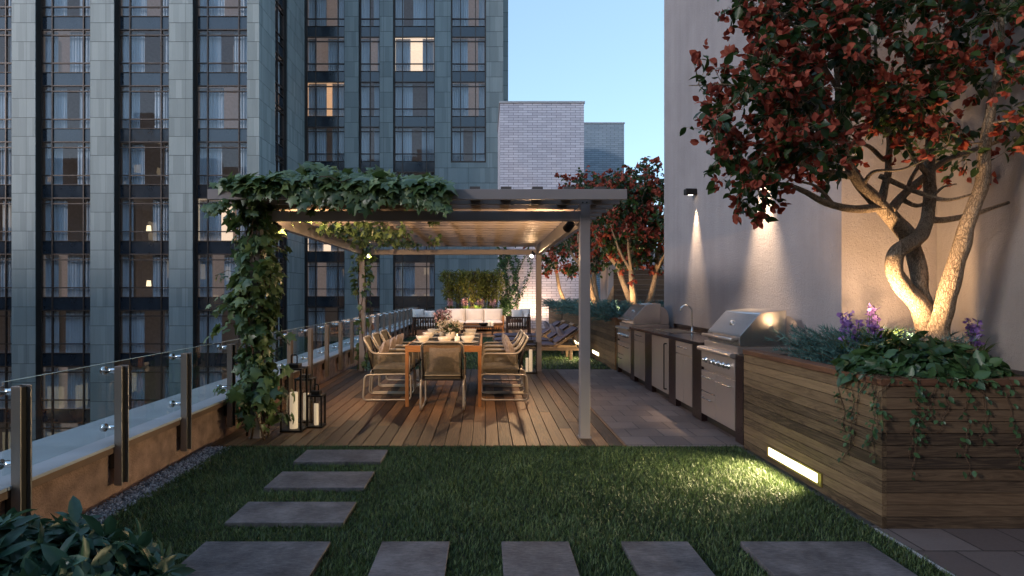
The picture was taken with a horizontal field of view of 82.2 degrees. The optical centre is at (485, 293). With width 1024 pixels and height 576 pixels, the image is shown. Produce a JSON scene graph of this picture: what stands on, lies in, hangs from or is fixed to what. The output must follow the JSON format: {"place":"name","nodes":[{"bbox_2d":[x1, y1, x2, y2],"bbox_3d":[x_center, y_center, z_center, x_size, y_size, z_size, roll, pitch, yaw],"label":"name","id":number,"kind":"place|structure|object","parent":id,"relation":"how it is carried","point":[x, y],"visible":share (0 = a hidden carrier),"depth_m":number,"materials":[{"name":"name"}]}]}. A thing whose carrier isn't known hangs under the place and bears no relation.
{"place":"outdoors","nodes":[
{"label":"outdoors","id":0,"kind":"place"},
{"bbox_2d":[351,336,610,370],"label":"lawn grass","id":1,"kind":"structure","parent":0,"point":[485,339],"depth_m":12.71,"materials":[{"name":"green plant"}]},
{"bbox_2d":[498,325,578,359],"bbox_3d":[1.183,1.083,13.150,1.965,0.733,0.676,0,0,0],"label":"sun lounger","id":2,"kind":"object","parent":1,"relation":"on","point":[554,345],"visible":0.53,"depth_m":12.87,"materials":[{"name":"brown wood"}]},
{"bbox_2d":[129,334,876,526],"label":"terrace slab","id":3,"kind":"structure","parent":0,"point":[854,514],"depth_m":4.43,"materials":[{"name":"grey concrete"}]},
{"bbox_2d":[80,445,229,524],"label":"gravel","id":4,"kind":"structure","parent":3,"relation":"on","point":[107,507],"depth_m":4.43,"materials":[{"name":"grey gravel"}]},
{"bbox_2d":[0,319,421,524],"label":"parapet wall","id":5,"kind":"structure","parent":3,"relation":"on","point":[67,465],"depth_m":4.48,"materials":[{"name":"concrete"}]},
{"bbox_2d":[0,307,417,515],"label":"glass railing","id":6,"kind":"object","parent":5,"relation":"attached to","point":[19,464],"visible":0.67,"depth_m":4.20,"materials":[{"name":"brown metal"}]},
{"bbox_2d":[408,328,545,336],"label":"deck","id":7,"kind":"structure","parent":3,"relation":"on","point":[483,332],"depth_m":22.42,"materials":[{"name":"brown wood"}]},
{"bbox_2d":[438,314,499,329],"bbox_3d":[-0.666,1.140,24.019,2.492,0.620,0.962,0,0,0],"label":"wooden planter","id":8,"kind":"object","parent":7,"relation":"on","point":[478,328],"visible":0.1,"depth_m":23.55,"materials":[{"name":"wood"}]},
{"bbox_2d":[438,269,470,308],"bbox_3d":[-1.273,-0.075,24.105,1.407,1.932,0.848,0,0,0],"label":"bamboo clump","id":9,"kind":"object","parent":8,"relation":"on","point":[452,282],"visible":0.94,"depth_m":23.96,"materials":[{"name":"green plant"}]},
{"bbox_2d":[457,268,488,308],"bbox_3d":[-0.524,-0.101,24.090,1.389,1.985,0.808,0,0,0],"label":"bamboo clump","id":10,"kind":"object","parent":8,"relation":"on","point":[472,280],"visible":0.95,"depth_m":23.96,"materials":[{"name":"green plant"}]},
{"bbox_2d":[476,269,505,308],"bbox_3d":[0.215,-0.074,24.094,1.270,1.930,0.860,0,0,0],"label":"bamboo clump","id":11,"kind":"object","parent":8,"relation":"on","point":[491,288],"visible":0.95,"depth_m":23.96,"materials":[{"name":"green plant"}]},
{"bbox_2d":[443,309,503,331],"bbox_3d":[-0.450,1.010,22.809,2.340,0.853,0.942,0,0,0],"label":"sofa","id":12,"kind":"object","parent":7,"relation":"on","point":[478,316],"visible":0.64,"depth_m":22.98,"materials":[{"name":"beige fabric"}]},
{"bbox_2d":[458,375,526,446],"bbox_3d":[-0.637,1.468,8.376,3.965,0.032,5.649,0,0,0],"label":"deck frame","id":13,"kind":"object","parent":3,"relation":"on","point":[485,414],"visible":0.07,"depth_m":7.10,"materials":[{"name":"brown wood"}]},
{"bbox_2d":[210,369,625,446],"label":"deck","id":14,"kind":"structure","parent":13,"relation":"on","point":[546,412],"depth_m":6.82,"materials":[{"name":"brown wood"}]},
{"bbox_2d":[280,354,307,431],"bbox_3d":[-2.020,1.038,6.200,0.229,0.799,0.229,0,0,0],"label":"lantern","id":15,"kind":"object","parent":14,"relation":"on","point":[296,366],"visible":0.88,"depth_m":6.14,"materials":[{"name":"black metal"}]},
{"bbox_2d":[362,335,414,400],"bbox_3d":[-1.328,1.007,8.129,0.661,0.856,0.551,0,0,-2],"label":"dining chair","id":16,"kind":"object","parent":14,"relation":"on","point":[387,366],"visible":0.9,"depth_m":7.88,"materials":[{"name":"beige metal"}]},
{"bbox_2d":[207,186,626,438],"bbox_3d":[-0.642,0.206,8.360,3.965,2.462,5.640,0,0,0],"label":"pergola","id":17,"kind":"object","parent":14,"relation":"on","point":[538,217],"visible":0.76,"depth_m":5.89,"materials":[{"name":"beige metal"}]},
{"bbox_2d":[199,161,458,439],"bbox_3d":[-1.509,0.059,7.777,2.528,2.787,4.868,0,0,0],"label":"ivy plant","id":18,"kind":"object","parent":17,"relation":"attached to","point":[331,187],"visible":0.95,"depth_m":5.71,"materials":[{"name":"green plant"}]},
{"bbox_2d":[348,247,377,370],"bbox_3d":[-2.288,0.291,10.916,0.575,2.426,0.598,0,0,0],"label":"ivy plant","id":19,"kind":"object","parent":17,"relation":"attached to","point":[370,279],"visible":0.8,"depth_m":10.89,"materials":[{"name":"green plant"}]},
{"bbox_2d":[419,341,465,410],"bbox_3d":[-0.530,1.007,7.482,0.551,0.856,0.661,0,0,0],"label":"dining chair","id":20,"kind":"object","parent":14,"relation":"on","point":[446,356],"visible":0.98,"depth_m":7.24,"materials":[{"name":"beige fabric"}]},
{"bbox_2d":[405,333,481,406],"bbox_3d":[-0.534,1.048,8.600,0.972,0.781,2.300,0,0,0],"label":"dining table","id":21,"kind":"object","parent":14,"relation":"on","point":[409,347],"visible":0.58,"depth_m":7.45,"materials":[{"name":"wood"}]},
{"bbox_2d":[481,335,528,400],"bbox_3d":[0.263,1.007,8.130,0.661,0.856,0.551,0,0,2],"label":"dining chair","id":22,"kind":"object","parent":14,"relation":"on","point":[506,366],"visible":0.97,"depth_m":7.87,"materials":[{"name":"beige fabric"}]},
{"bbox_2d":[497,101,584,327],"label":"brick tower","id":23,"kind":"structure","parent":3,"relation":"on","point":[540,143],"depth_m":24.62,"materials":[{"name":"white brick"}]},
{"bbox_2d":[495,247,520,316],"bbox_3d":[0.949,-0.594,24.501,1.124,3.383,0.281,0,0,0],"label":"wall vine","id":24,"kind":"object","parent":23,"relation":"attached to","point":[506,301],"depth_m":24.48,"materials":[{"name":"green plant"}]},
{"bbox_2d":[549,307,562,326],"bbox_3d":[3.314,0.935,20.669,1.772,1.030,3.862,0,0,0],"label":"wooden planter","id":25,"kind":"object","parent":3,"relation":"on","point":[553,316],"visible":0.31,"depth_m":20.41,"materials":[{"name":"wood"}]},
{"bbox_2d":[515,232,611,302],"bbox_3d":[2.966,-1.591,20.614,3.792,4.565,3.980,0,0,-25],"label":"flowering tree","id":26,"kind":"object","parent":25,"relation":"in","point":[552,260],"visible":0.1,"depth_m":20.41,"materials":[{"name":"red plant"}]},
{"bbox_2d":[563,313,622,369],"bbox_3d":[3.364,0.950,14.799,1.872,1.000,7.502,0,0,0],"label":"wooden planter","id":27,"kind":"object","parent":3,"relation":"on","point":[603,338],"visible":0.21,"depth_m":12.22,"materials":[{"name":"wood"}]},
{"bbox_2d":[546,164,657,306],"bbox_3d":[3.306,-1.492,16.622,3.292,4.405,3.593,0,0,39],"label":"flowering tree","id":28,"kind":"object","parent":27,"relation":"in","point":[595,254],"visible":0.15,"depth_m":16.34,"materials":[{"name":"red plant"}]},
{"bbox_2d":[577,300,663,322],"bbox_3d":[3.157,0.343,12.390,2.605,0.516,3.065,0,0,0],"label":"juniper shrub","id":29,"kind":"object","parent":27,"relation":"in","point":[598,312],"visible":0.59,"depth_m":11.85,"materials":[{"name":"green plant"}]},
{"bbox_2d":[590,156,663,304],"bbox_3d":[3.530,-1.224,13.503,2.771,3.846,2.906,0,0,0],"label":"flowering tree","id":30,"kind":"object","parent":27,"relation":"in","point":[637,237],"visible":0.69,"depth_m":13.10,"materials":[{"name":"red plant"}]},
{"bbox_2d":[613,269,663,311],"bbox_3d":[6.200,0.383,16.015,5.400,2.095,0.030,0,0,0],"label":"board fence","id":31,"kind":"object","parent":3,"relation":"on","point":[642,285],"visible":0.12,"depth_m":16.00,"materials":[{"name":"brown wood"}]},
{"bbox_2d":[664,0,1023,370],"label":"stucco building","id":32,"kind":"structure","parent":3,"relation":"on","point":[806,260],"depth_m":5.65,"materials":[{"name":"beige paint"}]},
{"bbox_2d":[99,443,955,575],"bbox_3d":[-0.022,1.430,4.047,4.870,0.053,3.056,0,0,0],"label":"lawn grass","id":33,"kind":"structure","parent":0,"point":[647,482],"depth_m":4.01,"materials":[{"name":"green plant"}]},
{"bbox_2d":[0,495,195,575],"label":"leafy shrub","id":34,"kind":"object","parent":33,"relation":"on","point":[74,544],"visible":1,"depth_m":2.71,"materials":[{"name":"green plant"}]},
{"bbox_2d":[181,541,330,575],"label":"stepping stone","id":35,"kind":"object","parent":33,"relation":"on","point":[255,558],"visible":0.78,"depth_m":3.14,"materials":[{"name":"concrete"}]},
{"bbox_2d":[225,502,355,527],"bbox_3d":[-1.248,1.443,3.817,0.735,0.054,0.367,0,0,0],"label":"stepping stone","id":36,"kind":"object","parent":33,"relation":"on","point":[285,514],"visible":0.69,"depth_m":3.77,"materials":[{"name":"stone"}]},
{"bbox_2d":[264,471,373,491],"bbox_3d":[-1.252,1.443,4.485,0.735,0.054,0.390,0,0,0],"label":"stepping stone","id":37,"kind":"object","parent":33,"relation":"on","point":[326,481],"visible":0.72,"depth_m":4.43,"materials":[{"name":"stone"}]},
{"bbox_2d":[293,450,387,465],"bbox_3d":[-1.252,1.443,5.142,0.735,0.054,0.384,0,0,0],"label":"stepping stone","id":38,"kind":"object","parent":33,"relation":"on","point":[342,457],"visible":0.69,"depth_m":5.08,"materials":[{"name":"stone"}]},
{"bbox_2d":[368,541,449,575],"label":"stepping stone","id":39,"kind":"object","parent":33,"relation":"on","point":[411,558],"visible":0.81,"depth_m":3.13,"materials":[{"name":"concrete"}]},
{"bbox_2d":[501,541,579,575],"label":"stepping stone","id":40,"kind":"object","parent":33,"relation":"on","point":[537,558],"visible":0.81,"depth_m":3.13,"materials":[{"name":"concrete"}]},
{"bbox_2d":[621,541,714,575],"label":"stepping stone","id":41,"kind":"object","parent":33,"relation":"on","point":[664,558],"visible":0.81,"depth_m":3.13,"materials":[{"name":"concrete"}]},
{"bbox_2d":[740,541,916,575],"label":"stepping stone","id":42,"kind":"object","parent":33,"relation":"on","point":[818,558],"visible":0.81,"depth_m":3.13,"materials":[{"name":"concrete"}]},
{"bbox_2d":[508,0,663,242],"label":"sky","id":43,"kind":"structure","parent":0,"point":[608,55],"materials":[{"name":"blue"}]},
{"bbox_2d":[556,369,1023,575],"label":"tile paving","id":44,"kind":"structure","parent":0,"point":[626,409],"depth_m":5.81,"materials":[{"name":"tile"}]},
{"bbox_2d":[616,323,796,445],"bbox_3d":[2.796,0.967,8.255,0.799,0.944,5.390,0,0,0],"label":"outdoor kitchen","id":45,"kind":"object","parent":44,"relation":"on","point":[673,369],"visible":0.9,"depth_m":7.19,"materials":[{"name":"silver metal"}]},
{"bbox_2d":[615,303,668,337],"bbox_3d":[2.744,0.460,10.335,0.721,0.596,0.922,0,0,0],"label":"barbecue grill","id":46,"kind":"object","parent":45,"relation":"on","point":[646,315],"visible":0.97,"depth_m":9.91,"materials":[{"name":"silver metal"}]},
{"bbox_2d":[652,335,668,393],"bbox_3d":[2.430,0.970,8.216,0.068,0.744,0.775,0,0,0],"label":"fridge door","id":47,"kind":"structure","parent":45,"relation":"in","point":[660,345],"depth_m":8.17,"materials":[{"name":"silver metal"}]},
{"bbox_2d":[715,374,734,430],"bbox_3d":[2.434,1.097,5.984,0.060,0.489,0.482,0,0,0],"label":"cabinet door","id":48,"kind":"structure","parent":45,"relation":"in","point":[724,386],"depth_m":5.96,"materials":[{"name":"silver metal"}]},
{"bbox_2d":[697,308,799,369],"bbox_3d":[2.744,0.460,6.183,0.721,0.596,0.887,0,0,0],"label":"barbecue grill","id":49,"kind":"object","parent":45,"relation":"on","point":[730,333],"visible":0.95,"depth_m":5.80,"materials":[{"name":"silver metal"}]},
{"bbox_2d":[743,349,1023,528],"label":"wooden planter","id":50,"kind":"object","parent":44,"relation":"on","point":[791,406],"visible":0.96,"depth_m":3.61,"materials":[{"name":"wood"}]},
{"bbox_2d":[767,445,822,487],"bbox_3d":[2.434,1.350,4.650,0.011,0.100,0.820,0,0,0],"label":"strip light","id":51,"kind":"object","parent":50,"relation":"attached to","point":[812,475],"visible":1,"depth_m":4.59,"materials":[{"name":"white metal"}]},
{"bbox_2d":[680,0,1023,342],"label":"flowering tree","id":52,"kind":"object","parent":50,"relation":"on","point":[869,93],"visible":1,"depth_m":3.86,"materials":[{"name":"red plant"}]},
{"bbox_2d":[761,322,983,364],"bbox_3d":[3.129,0.447,4.862,1.349,0.411,1.577,0,0,0],"label":"juniper shrub","id":53,"kind":"object","parent":50,"relation":"in","point":[815,347],"visible":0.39,"depth_m":4.82,"materials":[{"name":"green plant"}]},
{"bbox_2d":[830,330,1022,394],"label":"leafy shrub","id":54,"kind":"object","parent":50,"relation":"on","point":[915,356],"visible":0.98,"depth_m":3.79,"materials":[{"name":"green plant"}]},
{"bbox_2d":[833,369,1023,479],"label":"trailing vine","id":55,"kind":"object","parent":50,"relation":"hanging from","point":[919,392],"visible":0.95,"depth_m":3.58,"materials":[{"name":"green plant"}]},
{"bbox_3d":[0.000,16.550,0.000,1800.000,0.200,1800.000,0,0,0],"label":"street","id":56,"kind":"structure","parent":0,"visible":0},
{"bbox_2d":[0,0,507,451],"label":"apartment tower","id":57,"kind":"structure","parent":56,"relation":"on","point":[130,130],"depth_m":32.65,"materials":[{"name":"grey stone"}]},
{"bbox_2d":[0,16,10,72],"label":"window","id":58,"kind":"structure","parent":57,"relation":"in","point":[5,22],"depth_m":32.47,"materials":[{"name":"blue glass"}]},
{"bbox_2d":[0,73,10,128],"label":"window","id":59,"kind":"structure","parent":57,"relation":"in","point":[5,78],"depth_m":32.47,"materials":[{"name":"glass"}]},
{"bbox_2d":[0,129,10,184],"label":"window","id":60,"kind":"structure","parent":57,"relation":"in","point":[5,134],"depth_m":32.47,"materials":[{"name":"glass"}]},
{"bbox_2d":[0,185,10,240],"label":"window","id":61,"kind":"structure","parent":57,"relation":"in","point":[5,190],"depth_m":32.62,"materials":[{"name":"glass"}]},
{"bbox_2d":[0,241,10,296],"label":"window","id":62,"kind":"structure","parent":57,"relation":"in","point":[5,246],"depth_m":32.61,"materials":[{"name":"clear glass"}]},
{"bbox_2d":[0,297,10,353],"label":"window","id":63,"kind":"structure","parent":57,"relation":"in","point":[5,302],"depth_m":32.47,"materials":[{"name":"glass"}]},
{"bbox_2d":[0,353,10,409],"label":"window","id":64,"kind":"structure","parent":57,"relation":"in","point":[5,359],"depth_m":32.43,"materials":[{"name":"clear glass"}]},
{"bbox_2d":[41,0,89,16],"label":"window","id":65,"kind":"structure","parent":57,"relation":"in","point":[55,8],"depth_m":32.63,"materials":[{"name":"glass"}]},
{"bbox_2d":[41,16,89,72],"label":"window","id":66,"kind":"structure","parent":57,"relation":"in","point":[73,32],"depth_m":32.61,"materials":[{"name":"glass"}]},
{"bbox_2d":[41,73,89,128],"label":"window","id":67,"kind":"structure","parent":57,"relation":"in","point":[67,95],"depth_m":32.62,"materials":[{"name":"glass"}]},
{"bbox_2d":[41,129,89,184],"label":"window","id":68,"kind":"structure","parent":57,"relation":"in","point":[67,151],"depth_m":32.62,"materials":[{"name":"blue glass"}]},
{"bbox_2d":[41,185,89,240],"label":"window","id":69,"kind":"structure","parent":57,"relation":"in","point":[66,210],"depth_m":32.62,"materials":[{"name":"glass"}]},
{"bbox_2d":[41,241,89,296],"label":"window","id":70,"kind":"structure","parent":57,"relation":"in","point":[75,275],"depth_m":32.62,"materials":[{"name":"clear glass"}]},
{"bbox_2d":[41,297,89,353],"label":"window","id":71,"kind":"structure","parent":57,"relation":"in","point":[75,311],"depth_m":32.62,"materials":[{"name":"glass"}]},
{"bbox_2d":[41,353,89,409],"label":"window","id":72,"kind":"structure","parent":57,"relation":"in","point":[75,383],"depth_m":32.62,"materials":[{"name":"clear glass"}]},
{"bbox_2d":[41,410,89,438],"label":"window","id":73,"kind":"structure","parent":57,"relation":"in","point":[53,420],"depth_m":32.43,"materials":[{"name":"clear glass"}]},
{"bbox_2d":[119,0,168,16],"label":"window","id":74,"kind":"structure","parent":57,"relation":"in","point":[133,8],"depth_m":32.64,"materials":[{"name":"glass"}]},
{"bbox_2d":[119,16,168,72],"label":"window","id":75,"kind":"structure","parent":57,"relation":"in","point":[145,46],"depth_m":32.62,"materials":[{"name":"glass"}]},
{"bbox_2d":[119,73,168,128],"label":"window","id":76,"kind":"structure","parent":57,"relation":"in","point":[145,97],"depth_m":32.62,"materials":[{"name":"glass"}]},
{"bbox_2d":[119,129,168,184],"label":"window","id":77,"kind":"structure","parent":57,"relation":"in","point":[145,156],"depth_m":32.62,"materials":[{"name":"glass"}]},
{"bbox_2d":[119,185,168,240],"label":"window","id":78,"kind":"structure","parent":57,"relation":"in","point":[150,202],"depth_m":32.62,"materials":[{"name":"clear glass"}]},
{"bbox_2d":[119,241,168,296],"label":"window","id":79,"kind":"structure","parent":57,"relation":"in","point":[151,259],"depth_m":32.62,"materials":[{"name":"clear glass"}]},
{"bbox_2d":[119,297,168,353],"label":"window","id":80,"kind":"structure","parent":57,"relation":"in","point":[145,321],"depth_m":32.62,"materials":[{"name":"glass"}]},
{"bbox_2d":[119,353,168,409],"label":"window","id":81,"kind":"structure","parent":57,"relation":"in","point":[148,375],"depth_m":32.62,"materials":[{"name":"clear glass"}]},
{"bbox_2d":[196,241,243,296],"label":"window","id":82,"kind":"structure","parent":57,"relation":"in","point":[214,257],"depth_m":32.62,"materials":[{"name":"clear glass"}]},
{"bbox_2d":[196,297,244,353],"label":"window","id":83,"kind":"structure","parent":57,"relation":"in","point":[207,321],"depth_m":32.62,"materials":[{"name":"glass"}]},
{"bbox_2d":[196,0,246,16],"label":"window","id":84,"kind":"structure","parent":57,"relation":"in","point":[210,8],"depth_m":32.62,"materials":[{"name":"glass"}]},
{"bbox_2d":[196,16,246,72],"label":"window","id":85,"kind":"structure","parent":57,"relation":"in","point":[217,37],"depth_m":32.62,"materials":[{"name":"glass"}]},
{"bbox_2d":[196,73,246,128],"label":"window","id":86,"kind":"structure","parent":57,"relation":"in","point":[215,92],"depth_m":32.62,"materials":[{"name":"glass"}]},
{"bbox_2d":[196,129,246,184],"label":"window","id":87,"kind":"structure","parent":57,"relation":"in","point":[217,146],"depth_m":32.62,"materials":[{"name":"blue glass"}]},
{"bbox_2d":[196,185,246,240],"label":"window","id":88,"kind":"structure","parent":57,"relation":"in","point":[211,229],"depth_m":32.62,"materials":[{"name":"clear glass"}]},
{"bbox_2d":[196,353,246,387],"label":"window","id":89,"kind":"structure","parent":57,"relation":"in","point":[212,366],"depth_m":32.43,"materials":[{"name":"clear glass"}]},
{"bbox_2d":[233,91,283,147],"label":"window","id":90,"kind":"structure","parent":57,"relation":"in","point":[279,101],"depth_m":35.52,"materials":[{"name":"glass"}]},
{"bbox_2d":[307,0,343,26],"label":"window","id":91,"kind":"structure","parent":57,"relation":"in","point":[320,13],"depth_m":40.64,"materials":[{"name":"glass"}]},
{"bbox_2d":[307,26,343,71],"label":"window","id":92,"kind":"structure","parent":57,"relation":"in","point":[325,45],"depth_m":40.62,"materials":[{"name":"blue glass"}]},
{"bbox_2d":[307,71,343,116],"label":"window","id":93,"kind":"structure","parent":57,"relation":"in","point":[325,90],"depth_m":40.62,"materials":[{"name":"glass"}]},
{"bbox_2d":[307,116,343,161],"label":"window","id":94,"kind":"structure","parent":57,"relation":"in","point":[325,135],"depth_m":40.62,"materials":[{"name":"glass"}]},
{"bbox_2d":[307,252,343,296],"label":"window","id":95,"kind":"structure","parent":57,"relation":"in","point":[325,270],"depth_m":40.62,"materials":[{"name":"clear glass"}]},
{"bbox_2d":[307,297,343,341],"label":"window","id":96,"kind":"structure","parent":57,"relation":"in","point":[320,310],"depth_m":40.61,"materials":[{"name":"glass"}]},
{"bbox_2d":[360,0,378,26],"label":"window","id":97,"kind":"structure","parent":57,"relation":"in","point":[369,9],"depth_m":40.64,"materials":[{"name":"blue glass"}]},
{"bbox_2d":[360,26,378,71],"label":"window","id":98,"kind":"structure","parent":57,"relation":"in","point":[369,36],"depth_m":40.63,"materials":[{"name":"glass"}]},
{"bbox_2d":[360,71,378,116],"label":"window","id":99,"kind":"structure","parent":57,"relation":"in","point":[369,81],"depth_m":40.62,"materials":[{"name":"glass"}]},
{"bbox_2d":[360,116,378,161],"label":"window","id":100,"kind":"structure","parent":57,"relation":"in","point":[369,126],"depth_m":40.62,"materials":[{"name":"blue glass"}]},
{"bbox_2d":[394,0,433,26],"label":"window","id":101,"kind":"structure","parent":57,"relation":"in","point":[409,13],"depth_m":40.64,"materials":[{"name":"glass"}]},
{"bbox_2d":[394,26,433,71],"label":"window","id":102,"kind":"structure","parent":57,"relation":"in","point":[414,48],"depth_m":40.63,"materials":[{"name":"glass"}]},
{"bbox_2d":[394,71,433,116],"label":"window","id":103,"kind":"structure","parent":57,"relation":"in","point":[414,95],"depth_m":40.63,"materials":[{"name":"blue glass"}]},
{"bbox_2d":[394,116,433,161],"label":"window","id":104,"kind":"structure","parent":57,"relation":"in","point":[414,139],"depth_m":40.62,"materials":[{"name":"glass"}]},
{"bbox_2d":[394,255,433,296],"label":"window","id":105,"kind":"structure","parent":57,"relation":"in","point":[414,274],"depth_m":40.64,"materials":[{"name":"clear glass"}]},
{"bbox_2d":[394,297,433,322],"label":"window","id":106,"kind":"structure","parent":57,"relation":"in","point":[426,303],"depth_m":40.42,"materials":[{"name":"black glass"}]},
{"bbox_2d":[451,0,485,26],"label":"window","id":107,"kind":"structure","parent":57,"relation":"in","point":[464,13],"depth_m":40.64,"materials":[{"name":"glass"}]},
{"bbox_2d":[451,26,485,71],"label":"window","id":108,"kind":"structure","parent":57,"relation":"in","point":[468,44],"depth_m":40.62,"materials":[{"name":"glass"}]},
{"bbox_2d":[451,71,485,116],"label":"window","id":109,"kind":"structure","parent":57,"relation":"in","point":[468,89],"depth_m":40.62,"materials":[{"name":"glass"}]},
{"bbox_2d":[451,116,485,160],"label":"window","id":110,"kind":"structure","parent":57,"relation":"in","point":[468,134],"depth_m":40.62,"materials":[{"name":"glass"}]},
{"bbox_2d":[584,122,624,299],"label":"brick tower","id":111,"kind":"structure","parent":56,"relation":"on","point":[603,146],"depth_m":30.00,"materials":[{"name":"grey brick"}]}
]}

